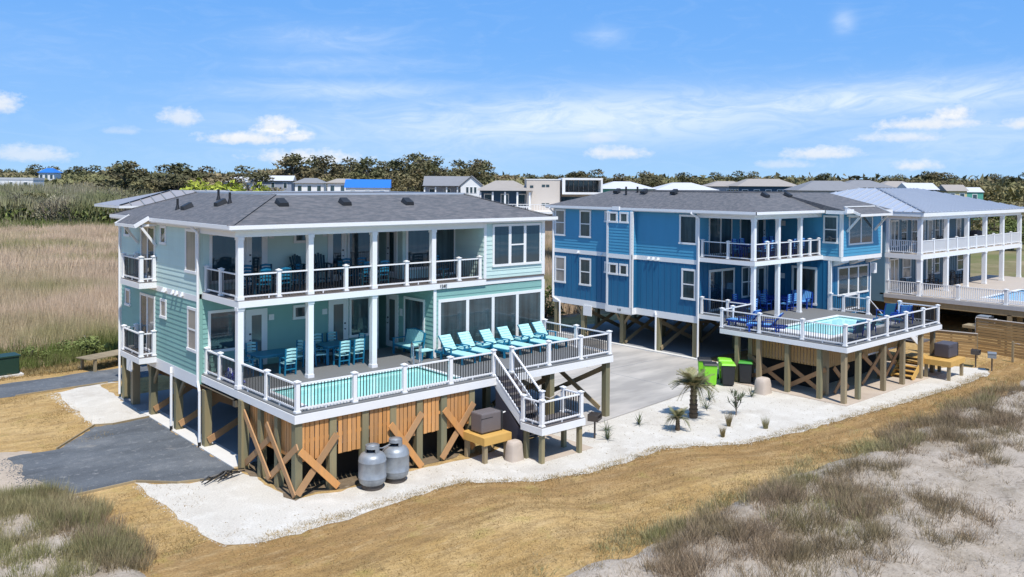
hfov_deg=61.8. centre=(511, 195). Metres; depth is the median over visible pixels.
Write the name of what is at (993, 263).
ground
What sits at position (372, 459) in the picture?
gas tank
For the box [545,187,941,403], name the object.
beach house
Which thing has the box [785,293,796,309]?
dining chair
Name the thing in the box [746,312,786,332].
sun lounger
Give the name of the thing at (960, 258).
window
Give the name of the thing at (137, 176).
pine tree
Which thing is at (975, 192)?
house
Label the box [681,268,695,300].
window
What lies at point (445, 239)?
window
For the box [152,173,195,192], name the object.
pine tree
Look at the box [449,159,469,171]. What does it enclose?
pine tree
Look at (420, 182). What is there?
oak tree
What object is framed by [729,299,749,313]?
dining table
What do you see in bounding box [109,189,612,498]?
beach house
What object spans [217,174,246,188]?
pine tree
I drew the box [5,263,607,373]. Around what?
marsh ground
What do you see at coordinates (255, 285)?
dining table
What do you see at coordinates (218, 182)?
willow shrub
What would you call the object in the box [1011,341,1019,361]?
shower post
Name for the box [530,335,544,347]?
side table
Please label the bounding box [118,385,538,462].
concrete floor
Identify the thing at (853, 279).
window
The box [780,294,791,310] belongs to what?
dining chair
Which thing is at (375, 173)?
pine tree
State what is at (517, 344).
sun lounger
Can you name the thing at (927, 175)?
pine tree
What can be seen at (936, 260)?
window
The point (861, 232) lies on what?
window
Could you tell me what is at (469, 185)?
house
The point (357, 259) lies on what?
dining chair
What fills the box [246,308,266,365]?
door
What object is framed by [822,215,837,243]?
window
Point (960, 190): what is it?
house
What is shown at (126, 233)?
window
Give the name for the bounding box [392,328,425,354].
porch bench
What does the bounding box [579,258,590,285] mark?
window
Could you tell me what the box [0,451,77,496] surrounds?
sand patch
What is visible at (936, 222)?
window
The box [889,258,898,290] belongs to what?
door
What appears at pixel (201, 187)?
willow shrub
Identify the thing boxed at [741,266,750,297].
window
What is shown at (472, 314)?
window
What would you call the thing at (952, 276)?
dining chair
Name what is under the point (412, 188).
bare tree
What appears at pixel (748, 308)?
dining chair
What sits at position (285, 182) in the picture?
house
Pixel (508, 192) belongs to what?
house
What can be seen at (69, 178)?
woods
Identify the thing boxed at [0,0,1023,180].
sky
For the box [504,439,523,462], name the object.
rock cover
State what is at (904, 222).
window
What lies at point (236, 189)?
willow shrub
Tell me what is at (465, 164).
pine tree
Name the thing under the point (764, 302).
dining chair
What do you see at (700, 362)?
wheelie bin
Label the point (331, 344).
dining table
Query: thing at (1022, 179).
pine tree
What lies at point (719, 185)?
house
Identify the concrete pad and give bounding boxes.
[498,434,592,461]
[717,361,946,405]
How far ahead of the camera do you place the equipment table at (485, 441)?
29.69 m
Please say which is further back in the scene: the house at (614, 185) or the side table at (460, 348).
the house at (614, 185)
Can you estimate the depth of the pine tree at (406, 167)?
241.12 m
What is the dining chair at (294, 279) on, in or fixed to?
on the beach house at (192, 315)
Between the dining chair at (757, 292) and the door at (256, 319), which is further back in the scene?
the dining chair at (757, 292)
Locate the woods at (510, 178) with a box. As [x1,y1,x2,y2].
[255,168,523,191]
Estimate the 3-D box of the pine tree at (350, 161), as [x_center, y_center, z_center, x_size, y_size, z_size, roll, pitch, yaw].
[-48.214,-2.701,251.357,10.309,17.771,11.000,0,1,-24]
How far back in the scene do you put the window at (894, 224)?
60.02 m
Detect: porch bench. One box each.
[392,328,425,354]
[785,289,812,308]
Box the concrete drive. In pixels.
[524,332,718,433]
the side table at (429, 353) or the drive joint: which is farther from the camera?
the drive joint
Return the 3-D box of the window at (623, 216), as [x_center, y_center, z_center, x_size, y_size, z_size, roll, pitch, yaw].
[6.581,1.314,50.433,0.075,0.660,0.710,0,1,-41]
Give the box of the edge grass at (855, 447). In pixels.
[486,376,1014,576]
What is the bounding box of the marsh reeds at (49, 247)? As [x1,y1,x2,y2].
[0,218,117,280]
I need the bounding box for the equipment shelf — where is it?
[962,323,1001,346]
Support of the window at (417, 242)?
in the beach house at (192, 315)
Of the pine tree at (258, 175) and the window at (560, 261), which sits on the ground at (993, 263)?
the pine tree at (258, 175)
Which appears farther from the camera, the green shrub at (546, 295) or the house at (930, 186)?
the house at (930, 186)
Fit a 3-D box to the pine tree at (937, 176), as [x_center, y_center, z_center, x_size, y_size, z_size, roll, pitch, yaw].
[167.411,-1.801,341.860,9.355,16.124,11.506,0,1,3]
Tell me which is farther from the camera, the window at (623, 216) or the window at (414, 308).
the window at (623, 216)
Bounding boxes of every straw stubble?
[254,373,988,544]
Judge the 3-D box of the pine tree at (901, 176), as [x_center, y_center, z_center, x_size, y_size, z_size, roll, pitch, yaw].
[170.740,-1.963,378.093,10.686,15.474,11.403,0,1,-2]
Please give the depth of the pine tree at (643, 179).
277.45 m
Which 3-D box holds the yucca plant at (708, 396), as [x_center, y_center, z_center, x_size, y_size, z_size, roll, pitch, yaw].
[8.773,8.827,38.118,1.016,0.566,0.973,0,1,-41]
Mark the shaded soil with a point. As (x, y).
(348, 480)
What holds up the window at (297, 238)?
in the beach house at (192, 315)
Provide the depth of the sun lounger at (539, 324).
37.30 m
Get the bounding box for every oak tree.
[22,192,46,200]
[103,178,130,182]
[114,179,138,190]
[123,180,162,193]
[208,176,230,184]
[261,187,285,190]
[268,171,283,175]
[320,176,341,181]
[341,172,361,178]
[347,172,369,178]
[388,173,422,191]
[390,177,418,191]
[689,179,706,184]
[919,180,942,186]
[956,181,986,187]
[971,217,999,230]
[1005,202,1023,220]
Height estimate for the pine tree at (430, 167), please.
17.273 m
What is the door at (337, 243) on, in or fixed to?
in the beach house at (192, 315)
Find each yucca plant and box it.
[598,425,611,438]
[635,413,647,424]
[700,400,712,408]
[705,388,714,399]
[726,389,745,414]
[746,385,755,395]
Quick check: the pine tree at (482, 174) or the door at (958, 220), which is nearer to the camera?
the door at (958, 220)
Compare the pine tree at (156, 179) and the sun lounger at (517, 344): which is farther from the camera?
the pine tree at (156, 179)
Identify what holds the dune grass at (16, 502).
on the dune at (99, 573)
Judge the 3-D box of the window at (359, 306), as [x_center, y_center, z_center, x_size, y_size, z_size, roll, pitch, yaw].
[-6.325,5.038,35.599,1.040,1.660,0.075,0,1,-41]
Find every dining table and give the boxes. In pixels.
[244,271,289,294]
[248,348,292,375]
[315,339,356,364]
[348,264,385,285]
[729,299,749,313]
[740,243,765,257]
[765,295,788,308]
[771,241,795,254]
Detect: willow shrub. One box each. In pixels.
[179,183,234,190]
[186,177,205,187]
[199,182,215,189]
[209,181,229,190]
[209,185,241,190]
[222,180,246,190]
[251,182,271,190]
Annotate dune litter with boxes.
[2,484,174,576]
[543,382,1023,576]
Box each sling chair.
[848,320,865,340]
[857,317,877,337]
[876,303,896,317]
[889,305,909,328]
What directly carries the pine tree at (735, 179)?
on the ground at (993, 263)
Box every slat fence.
[923,330,977,357]
[975,317,1023,358]
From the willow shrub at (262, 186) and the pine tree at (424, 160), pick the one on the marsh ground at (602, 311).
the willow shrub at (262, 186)
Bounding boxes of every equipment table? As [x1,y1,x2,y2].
[462,429,511,463]
[923,355,964,380]
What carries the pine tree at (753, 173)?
on the ground at (993, 263)
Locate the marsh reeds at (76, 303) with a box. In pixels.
[0,263,117,355]
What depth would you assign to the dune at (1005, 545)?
23.70 m
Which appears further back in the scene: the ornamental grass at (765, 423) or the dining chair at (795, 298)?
the dining chair at (795, 298)
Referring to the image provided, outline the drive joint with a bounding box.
[554,343,684,389]
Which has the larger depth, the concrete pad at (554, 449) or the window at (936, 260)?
the window at (936, 260)
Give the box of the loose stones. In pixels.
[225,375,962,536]
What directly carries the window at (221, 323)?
in the beach house at (192, 315)
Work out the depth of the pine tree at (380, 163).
287.81 m
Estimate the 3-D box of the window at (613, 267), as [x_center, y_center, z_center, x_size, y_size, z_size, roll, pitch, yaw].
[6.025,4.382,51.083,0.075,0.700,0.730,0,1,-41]
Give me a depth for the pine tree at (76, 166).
319.46 m
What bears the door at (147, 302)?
in the beach house at (192, 315)
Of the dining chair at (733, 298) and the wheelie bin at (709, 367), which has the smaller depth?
the wheelie bin at (709, 367)
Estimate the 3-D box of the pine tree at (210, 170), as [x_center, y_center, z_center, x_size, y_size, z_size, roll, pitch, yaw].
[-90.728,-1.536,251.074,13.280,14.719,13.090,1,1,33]
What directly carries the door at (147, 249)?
in the beach house at (192, 315)
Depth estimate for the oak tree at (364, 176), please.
228.55 m
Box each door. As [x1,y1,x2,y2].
[246,236,267,286]
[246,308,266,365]
[327,233,346,280]
[328,298,348,354]
[386,231,397,277]
[386,294,398,347]
[708,267,734,311]
[756,265,765,302]
[757,219,765,249]
[791,265,816,305]
[915,259,916,285]
[923,220,925,240]
[926,258,932,283]
[927,220,932,239]
[956,218,960,236]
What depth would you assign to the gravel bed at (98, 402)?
36.73 m
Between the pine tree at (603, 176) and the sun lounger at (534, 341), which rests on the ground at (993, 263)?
the pine tree at (603, 176)
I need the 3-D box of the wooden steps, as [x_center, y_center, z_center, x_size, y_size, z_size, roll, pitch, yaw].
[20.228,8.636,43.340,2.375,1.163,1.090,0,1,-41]
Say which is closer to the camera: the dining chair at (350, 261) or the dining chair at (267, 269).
the dining chair at (267, 269)
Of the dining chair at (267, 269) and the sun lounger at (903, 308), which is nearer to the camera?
the dining chair at (267, 269)
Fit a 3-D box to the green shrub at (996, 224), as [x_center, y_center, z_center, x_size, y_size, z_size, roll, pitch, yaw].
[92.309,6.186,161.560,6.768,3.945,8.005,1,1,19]
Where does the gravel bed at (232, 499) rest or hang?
on the yard ground at (422, 544)
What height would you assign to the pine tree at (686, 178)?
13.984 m
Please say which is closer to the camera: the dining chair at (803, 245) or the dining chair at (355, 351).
the dining chair at (355, 351)
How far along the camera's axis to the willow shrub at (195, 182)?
151.51 m
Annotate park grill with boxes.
[587,411,601,438]
[971,348,980,366]
[987,351,996,370]
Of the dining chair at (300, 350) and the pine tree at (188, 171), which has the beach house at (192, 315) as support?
the dining chair at (300, 350)
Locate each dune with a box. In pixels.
[0,500,145,576]
[565,380,1023,576]
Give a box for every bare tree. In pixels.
[5,188,41,221]
[32,190,66,222]
[50,199,78,222]
[56,197,90,223]
[96,190,123,221]
[97,185,118,196]
[115,188,142,211]
[116,186,135,196]
[400,182,419,191]
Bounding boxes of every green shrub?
[18,346,55,360]
[53,335,110,354]
[544,285,565,317]
[980,218,1022,233]
[987,215,1023,225]
[987,230,1023,250]
[993,224,1023,249]
[1007,220,1023,241]
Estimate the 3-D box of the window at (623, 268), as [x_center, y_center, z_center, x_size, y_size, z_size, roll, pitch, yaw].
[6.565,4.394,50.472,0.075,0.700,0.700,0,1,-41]
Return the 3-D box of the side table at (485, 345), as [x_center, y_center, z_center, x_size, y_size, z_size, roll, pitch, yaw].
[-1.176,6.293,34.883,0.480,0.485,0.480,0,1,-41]
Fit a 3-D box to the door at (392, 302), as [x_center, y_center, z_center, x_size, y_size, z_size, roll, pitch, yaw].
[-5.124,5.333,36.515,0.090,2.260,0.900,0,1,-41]
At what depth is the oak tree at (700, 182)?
270.85 m
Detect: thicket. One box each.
[0,180,154,222]
[0,205,118,223]
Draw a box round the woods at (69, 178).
[0,172,238,187]
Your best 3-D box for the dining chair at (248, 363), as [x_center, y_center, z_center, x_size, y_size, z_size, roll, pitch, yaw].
[-9.662,6.038,30.881,0.577,1.002,0.490,0,1,-41]
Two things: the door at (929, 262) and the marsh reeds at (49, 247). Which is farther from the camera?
the marsh reeds at (49, 247)
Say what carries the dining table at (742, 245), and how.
on the beach house at (660, 258)
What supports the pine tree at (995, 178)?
on the ground at (993, 263)
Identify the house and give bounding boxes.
[0,177,44,186]
[37,168,61,179]
[94,189,229,207]
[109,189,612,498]
[223,177,256,190]
[254,176,296,190]
[293,178,326,190]
[325,179,345,190]
[344,179,391,190]
[422,176,483,196]
[478,180,531,209]
[507,178,602,230]
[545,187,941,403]
[603,181,654,191]
[653,183,716,190]
[702,181,734,190]
[726,179,795,191]
[784,181,861,192]
[831,187,1023,339]
[846,180,895,187]
[881,181,905,187]
[897,183,939,190]
[937,185,968,196]
[966,187,983,230]
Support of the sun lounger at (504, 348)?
on the beach house at (192, 315)
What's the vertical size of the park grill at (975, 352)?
0.950 m
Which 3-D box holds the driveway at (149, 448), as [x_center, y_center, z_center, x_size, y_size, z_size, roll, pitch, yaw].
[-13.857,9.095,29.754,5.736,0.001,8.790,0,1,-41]
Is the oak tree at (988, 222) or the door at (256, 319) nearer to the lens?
the door at (256, 319)
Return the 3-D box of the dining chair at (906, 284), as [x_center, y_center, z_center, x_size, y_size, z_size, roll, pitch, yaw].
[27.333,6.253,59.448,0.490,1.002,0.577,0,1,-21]
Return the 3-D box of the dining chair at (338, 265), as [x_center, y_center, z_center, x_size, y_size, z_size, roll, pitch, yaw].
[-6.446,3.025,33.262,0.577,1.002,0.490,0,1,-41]
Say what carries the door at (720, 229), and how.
in the beach house at (660, 258)
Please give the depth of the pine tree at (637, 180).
294.76 m
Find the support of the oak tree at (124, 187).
on the ground at (993, 263)
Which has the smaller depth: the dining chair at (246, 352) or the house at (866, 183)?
the dining chair at (246, 352)
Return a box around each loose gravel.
[0,455,54,487]
[51,393,101,425]
[133,485,228,546]
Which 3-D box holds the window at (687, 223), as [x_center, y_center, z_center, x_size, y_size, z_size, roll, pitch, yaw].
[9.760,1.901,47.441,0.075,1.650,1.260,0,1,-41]
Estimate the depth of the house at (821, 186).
117.19 m
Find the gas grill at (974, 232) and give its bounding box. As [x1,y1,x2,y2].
[969,230,981,235]
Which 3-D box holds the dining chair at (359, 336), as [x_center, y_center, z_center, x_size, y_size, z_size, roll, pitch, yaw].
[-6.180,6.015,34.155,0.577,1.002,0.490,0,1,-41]
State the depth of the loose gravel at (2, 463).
28.11 m
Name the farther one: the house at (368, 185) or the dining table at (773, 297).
the house at (368, 185)
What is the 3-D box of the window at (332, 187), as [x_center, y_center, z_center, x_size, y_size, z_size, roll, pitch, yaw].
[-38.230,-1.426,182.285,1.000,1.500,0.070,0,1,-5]
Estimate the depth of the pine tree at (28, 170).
305.63 m
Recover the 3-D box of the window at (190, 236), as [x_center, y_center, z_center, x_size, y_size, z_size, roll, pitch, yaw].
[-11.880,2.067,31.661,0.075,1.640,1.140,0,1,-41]
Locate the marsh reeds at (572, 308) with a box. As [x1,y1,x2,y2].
[544,231,604,316]
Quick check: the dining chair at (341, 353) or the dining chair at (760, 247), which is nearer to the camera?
the dining chair at (341, 353)
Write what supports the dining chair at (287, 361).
on the beach house at (192, 315)
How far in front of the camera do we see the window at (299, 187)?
187.01 m
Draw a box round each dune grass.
[0,476,157,576]
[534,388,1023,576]
[632,379,1023,576]
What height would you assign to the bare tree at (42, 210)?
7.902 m
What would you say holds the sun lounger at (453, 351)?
on the beach house at (192, 315)
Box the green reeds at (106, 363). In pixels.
[0,355,121,380]
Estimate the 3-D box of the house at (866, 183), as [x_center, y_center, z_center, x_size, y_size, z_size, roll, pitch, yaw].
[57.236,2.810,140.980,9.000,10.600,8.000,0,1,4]
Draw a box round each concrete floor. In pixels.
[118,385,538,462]
[553,316,747,357]
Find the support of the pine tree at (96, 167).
on the ground at (993, 263)
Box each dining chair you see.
[234,349,253,376]
[244,265,258,293]
[245,342,262,369]
[253,268,271,296]
[260,264,275,291]
[273,267,291,292]
[278,348,296,375]
[283,264,301,291]
[286,340,304,367]
[314,333,322,357]
[314,341,327,365]
[326,331,342,358]
[332,340,350,366]
[337,261,354,285]
[341,258,351,283]
[347,338,364,364]
[350,333,365,356]
[356,257,369,280]
[356,261,369,285]
[377,260,389,283]
[436,255,448,278]
[732,239,744,256]
[732,294,744,310]
[739,238,750,256]
[744,299,757,315]
[756,241,765,257]
[756,290,767,306]
[759,294,771,310]
[762,289,774,306]
[769,240,774,258]
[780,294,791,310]
[785,238,796,255]
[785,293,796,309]
[792,238,804,253]
[900,278,910,292]
[923,275,934,287]
[928,274,938,287]
[949,272,955,284]
[950,270,960,283]
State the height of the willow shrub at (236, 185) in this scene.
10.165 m
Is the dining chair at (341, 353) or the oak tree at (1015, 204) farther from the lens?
the oak tree at (1015, 204)
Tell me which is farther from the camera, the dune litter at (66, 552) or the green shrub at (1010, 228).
the green shrub at (1010, 228)
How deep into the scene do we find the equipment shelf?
52.11 m
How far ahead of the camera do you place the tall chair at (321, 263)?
33.95 m
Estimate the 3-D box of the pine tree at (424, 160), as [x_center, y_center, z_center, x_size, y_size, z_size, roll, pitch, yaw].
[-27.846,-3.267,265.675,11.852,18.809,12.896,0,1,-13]
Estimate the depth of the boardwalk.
43.54 m
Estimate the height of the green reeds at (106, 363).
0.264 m
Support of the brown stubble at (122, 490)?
on the yard ground at (422, 544)
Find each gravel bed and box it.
[58,382,145,423]
[136,366,989,544]
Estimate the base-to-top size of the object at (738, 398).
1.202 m
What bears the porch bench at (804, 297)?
on the beach house at (660, 258)
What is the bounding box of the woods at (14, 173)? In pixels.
[0,170,253,182]
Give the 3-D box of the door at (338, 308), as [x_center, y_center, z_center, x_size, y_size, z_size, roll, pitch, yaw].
[-7.075,5.342,34.933,0.910,2.260,0.090,0,1,-41]
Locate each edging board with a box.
[15,381,107,396]
[56,424,94,448]
[74,480,135,495]
[95,423,112,425]
[113,416,149,424]
[136,480,176,483]
[177,477,212,483]
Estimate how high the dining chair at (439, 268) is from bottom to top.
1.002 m
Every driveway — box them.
[0,364,161,397]
[8,417,233,492]
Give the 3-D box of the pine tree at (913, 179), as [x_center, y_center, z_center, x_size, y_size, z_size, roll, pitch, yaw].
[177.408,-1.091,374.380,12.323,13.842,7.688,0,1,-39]
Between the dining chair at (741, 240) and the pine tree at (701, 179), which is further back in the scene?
the pine tree at (701, 179)
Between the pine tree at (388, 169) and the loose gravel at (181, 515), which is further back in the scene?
the pine tree at (388, 169)
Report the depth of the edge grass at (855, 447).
28.33 m
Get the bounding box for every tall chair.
[289,254,305,286]
[314,253,332,285]
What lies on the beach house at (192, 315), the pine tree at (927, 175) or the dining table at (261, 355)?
the dining table at (261, 355)
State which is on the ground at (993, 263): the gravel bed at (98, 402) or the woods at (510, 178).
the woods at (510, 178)
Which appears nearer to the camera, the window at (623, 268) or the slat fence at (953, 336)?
the slat fence at (953, 336)
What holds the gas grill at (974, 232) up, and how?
on the beach house at (925, 217)
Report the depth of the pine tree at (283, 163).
233.14 m
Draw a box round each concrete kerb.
[141,410,251,467]
[549,330,717,363]
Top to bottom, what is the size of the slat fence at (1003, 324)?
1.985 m
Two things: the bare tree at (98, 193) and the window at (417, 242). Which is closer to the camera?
the window at (417, 242)
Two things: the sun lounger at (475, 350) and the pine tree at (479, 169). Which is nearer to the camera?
the sun lounger at (475, 350)
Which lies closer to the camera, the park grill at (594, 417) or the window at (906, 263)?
the park grill at (594, 417)
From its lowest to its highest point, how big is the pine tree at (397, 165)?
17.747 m
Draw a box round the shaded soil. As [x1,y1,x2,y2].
[239,446,474,500]
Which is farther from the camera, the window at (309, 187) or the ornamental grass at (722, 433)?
the window at (309, 187)
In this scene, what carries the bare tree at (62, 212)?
on the marsh ground at (602, 311)
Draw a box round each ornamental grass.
[717,425,725,436]
[725,411,733,426]
[761,417,769,428]
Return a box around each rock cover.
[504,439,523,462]
[754,376,771,394]
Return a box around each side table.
[415,348,433,360]
[455,345,471,358]
[475,343,490,356]
[496,340,510,353]
[513,337,528,349]
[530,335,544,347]
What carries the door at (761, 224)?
in the beach house at (660, 258)
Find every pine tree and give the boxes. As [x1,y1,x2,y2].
[19,168,38,175]
[24,164,44,175]
[68,169,88,174]
[69,165,81,170]
[73,166,92,172]
[85,165,100,174]
[93,160,146,189]
[108,175,121,181]
[116,169,154,191]
[122,170,152,178]
[134,163,194,189]
[148,162,201,183]
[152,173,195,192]
[161,163,207,180]
[196,166,216,181]
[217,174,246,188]
[222,165,255,177]
[239,170,274,188]
[271,153,308,178]
[275,156,316,184]
[295,155,327,174]
[300,155,344,179]
[330,156,362,178]
[347,156,386,178]
[361,158,384,171]
[371,161,393,173]
[380,166,408,185]
[385,161,397,175]
[388,158,408,170]
[397,152,433,191]
[397,153,426,190]
[408,155,430,168]
[409,156,453,176]
[435,166,448,173]
[446,167,463,175]
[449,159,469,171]
[453,162,471,175]
[459,158,496,182]
[461,166,492,184]
[466,164,489,175]
[471,159,495,171]
[527,175,538,178]
[543,174,555,178]
[565,171,586,177]
[589,169,613,183]
[609,173,626,181]
[629,171,649,182]
[639,174,656,183]
[644,175,665,187]
[675,172,695,182]
[694,176,711,184]
[709,172,727,180]
[724,171,745,181]
[745,171,759,178]
[814,173,831,180]
[886,173,906,181]
[908,177,919,182]
[913,174,943,185]
[921,171,943,180]
[933,172,953,184]
[948,175,967,183]
[988,173,1001,181]
[993,178,1009,198]
[1014,172,1023,182]
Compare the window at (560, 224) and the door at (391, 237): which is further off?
the window at (560, 224)
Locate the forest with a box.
[17,169,1023,197]
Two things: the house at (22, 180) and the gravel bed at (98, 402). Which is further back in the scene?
the house at (22, 180)
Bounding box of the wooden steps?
[890,352,931,379]
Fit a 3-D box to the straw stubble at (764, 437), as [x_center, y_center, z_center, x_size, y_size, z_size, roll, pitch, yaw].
[8.889,9.164,33.073,37.840,0.083,2.987,0,1,-32]
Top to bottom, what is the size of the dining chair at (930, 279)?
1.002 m
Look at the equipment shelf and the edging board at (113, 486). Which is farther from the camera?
the equipment shelf
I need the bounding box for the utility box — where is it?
[0,352,23,378]
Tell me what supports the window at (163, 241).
in the beach house at (192, 315)
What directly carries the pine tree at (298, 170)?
on the ground at (993, 263)
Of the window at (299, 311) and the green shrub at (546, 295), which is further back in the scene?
the green shrub at (546, 295)
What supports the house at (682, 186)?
on the ground at (993, 263)
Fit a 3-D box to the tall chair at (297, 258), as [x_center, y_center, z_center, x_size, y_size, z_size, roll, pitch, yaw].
[-8.182,2.905,33.176,0.794,1.226,0.720,1,1,39]
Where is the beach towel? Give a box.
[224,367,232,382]
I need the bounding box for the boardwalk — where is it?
[76,350,117,371]
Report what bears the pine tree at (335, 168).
on the ground at (993, 263)
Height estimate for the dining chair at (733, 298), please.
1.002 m
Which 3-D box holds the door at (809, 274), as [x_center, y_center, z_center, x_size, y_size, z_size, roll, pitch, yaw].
[16.945,5.221,49.674,0.075,2.200,1.640,0,1,-41]
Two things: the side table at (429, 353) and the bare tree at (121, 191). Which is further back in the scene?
the bare tree at (121, 191)
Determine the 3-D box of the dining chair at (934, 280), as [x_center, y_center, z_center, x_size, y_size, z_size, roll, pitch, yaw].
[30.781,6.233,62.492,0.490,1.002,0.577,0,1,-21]
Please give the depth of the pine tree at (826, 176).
424.50 m
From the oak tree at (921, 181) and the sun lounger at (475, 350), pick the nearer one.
the sun lounger at (475, 350)
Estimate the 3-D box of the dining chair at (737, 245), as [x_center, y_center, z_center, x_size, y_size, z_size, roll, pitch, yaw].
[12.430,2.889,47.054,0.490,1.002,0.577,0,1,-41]
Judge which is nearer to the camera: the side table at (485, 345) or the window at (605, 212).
the side table at (485, 345)
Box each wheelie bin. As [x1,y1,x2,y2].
[697,357,711,375]
[703,361,717,384]
[717,357,732,378]
[720,361,735,384]
[738,359,752,382]
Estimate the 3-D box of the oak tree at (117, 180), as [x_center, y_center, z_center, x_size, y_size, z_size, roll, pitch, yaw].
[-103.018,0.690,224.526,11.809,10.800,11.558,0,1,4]
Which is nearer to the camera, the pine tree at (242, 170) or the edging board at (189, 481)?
the edging board at (189, 481)
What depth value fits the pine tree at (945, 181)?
358.52 m
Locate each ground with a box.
[0,312,1023,576]
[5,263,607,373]
[60,214,1023,372]
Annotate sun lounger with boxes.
[434,334,476,365]
[457,331,490,361]
[479,329,517,358]
[496,326,532,354]
[517,323,553,351]
[531,321,567,348]
[726,310,764,328]
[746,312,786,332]
[896,305,913,322]
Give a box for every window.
[123,227,129,236]
[124,288,130,306]
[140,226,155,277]
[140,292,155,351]
[159,225,166,244]
[159,298,166,319]
[184,228,195,274]
[186,306,195,353]
[208,308,245,352]
[209,234,245,283]
[292,304,305,319]
[293,235,305,242]
[297,185,301,190]
[307,185,311,190]
[330,185,334,190]
[347,232,369,264]
[348,296,368,337]
[403,296,424,348]
[406,230,428,269]
[436,229,455,274]
[437,289,542,350]
[484,194,491,200]
[492,223,541,266]
[501,194,508,203]
[518,194,525,205]
[554,209,565,235]
[554,255,565,282]
[579,210,590,237]
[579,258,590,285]
[604,211,606,221]
[608,211,617,222]
[608,262,617,274]
[618,263,627,275]
[619,212,628,222]
[678,214,696,244]
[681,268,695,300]
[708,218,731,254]
[740,219,750,247]
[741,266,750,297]
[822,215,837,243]
[837,264,868,296]
[848,216,872,244]
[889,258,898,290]
[890,220,898,247]
[902,220,907,245]
[902,259,911,278]
[911,220,917,244]
[934,219,939,239]
[934,257,939,273]
[941,219,943,238]
[956,255,963,270]
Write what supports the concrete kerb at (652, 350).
on the yard ground at (422, 544)
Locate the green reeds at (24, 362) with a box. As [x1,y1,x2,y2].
[0,326,121,370]
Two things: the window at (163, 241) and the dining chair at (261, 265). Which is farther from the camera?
the window at (163, 241)
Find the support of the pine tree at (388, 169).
on the ground at (993, 263)
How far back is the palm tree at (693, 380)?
35.13 m
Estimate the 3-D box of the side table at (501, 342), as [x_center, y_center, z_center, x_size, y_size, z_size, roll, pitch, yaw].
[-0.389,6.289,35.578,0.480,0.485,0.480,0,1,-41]
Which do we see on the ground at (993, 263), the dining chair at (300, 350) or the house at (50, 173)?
the house at (50, 173)
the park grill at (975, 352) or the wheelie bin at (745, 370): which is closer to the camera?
the wheelie bin at (745, 370)
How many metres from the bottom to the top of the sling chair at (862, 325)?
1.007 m
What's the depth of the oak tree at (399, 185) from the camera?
228.75 m
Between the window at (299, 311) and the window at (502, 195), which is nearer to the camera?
the window at (299, 311)
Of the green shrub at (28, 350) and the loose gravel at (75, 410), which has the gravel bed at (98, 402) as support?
the loose gravel at (75, 410)
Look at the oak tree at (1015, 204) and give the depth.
203.17 m
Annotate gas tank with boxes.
[358,443,386,490]
[382,436,408,483]
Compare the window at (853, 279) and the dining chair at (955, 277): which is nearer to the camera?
the window at (853, 279)
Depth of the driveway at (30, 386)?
40.87 m
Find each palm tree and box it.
[663,405,691,430]
[668,366,718,418]
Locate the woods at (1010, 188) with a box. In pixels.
[705,176,1023,202]
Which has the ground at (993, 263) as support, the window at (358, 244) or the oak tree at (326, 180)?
the oak tree at (326, 180)
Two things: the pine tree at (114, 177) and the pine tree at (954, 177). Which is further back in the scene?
the pine tree at (954, 177)
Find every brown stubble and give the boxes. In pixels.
[1,396,240,564]
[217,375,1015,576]
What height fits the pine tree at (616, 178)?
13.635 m
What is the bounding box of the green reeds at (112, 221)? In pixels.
[0,216,115,229]
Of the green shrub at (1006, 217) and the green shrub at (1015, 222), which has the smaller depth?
the green shrub at (1015, 222)
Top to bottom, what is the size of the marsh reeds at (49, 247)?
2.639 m
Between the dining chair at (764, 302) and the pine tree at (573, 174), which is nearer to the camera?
the dining chair at (764, 302)
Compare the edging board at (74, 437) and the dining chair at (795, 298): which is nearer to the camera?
the edging board at (74, 437)
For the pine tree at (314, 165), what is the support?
on the ground at (993, 263)
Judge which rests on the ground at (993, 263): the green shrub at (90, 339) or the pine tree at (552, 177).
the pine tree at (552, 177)
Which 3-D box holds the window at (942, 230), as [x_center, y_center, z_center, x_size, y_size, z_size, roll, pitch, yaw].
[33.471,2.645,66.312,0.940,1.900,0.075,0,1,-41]
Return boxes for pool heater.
[471,407,505,433]
[934,340,958,357]
[977,315,996,325]
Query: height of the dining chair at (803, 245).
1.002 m
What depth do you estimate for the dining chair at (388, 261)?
33.48 m
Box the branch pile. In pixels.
[200,468,244,484]
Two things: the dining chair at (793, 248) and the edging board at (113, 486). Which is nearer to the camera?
the edging board at (113, 486)
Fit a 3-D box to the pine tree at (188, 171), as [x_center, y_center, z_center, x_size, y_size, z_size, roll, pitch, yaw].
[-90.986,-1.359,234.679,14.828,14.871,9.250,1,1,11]
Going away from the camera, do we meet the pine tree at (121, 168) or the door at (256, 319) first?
the door at (256, 319)
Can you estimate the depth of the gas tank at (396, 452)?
27.28 m
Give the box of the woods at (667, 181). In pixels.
[516,175,761,186]

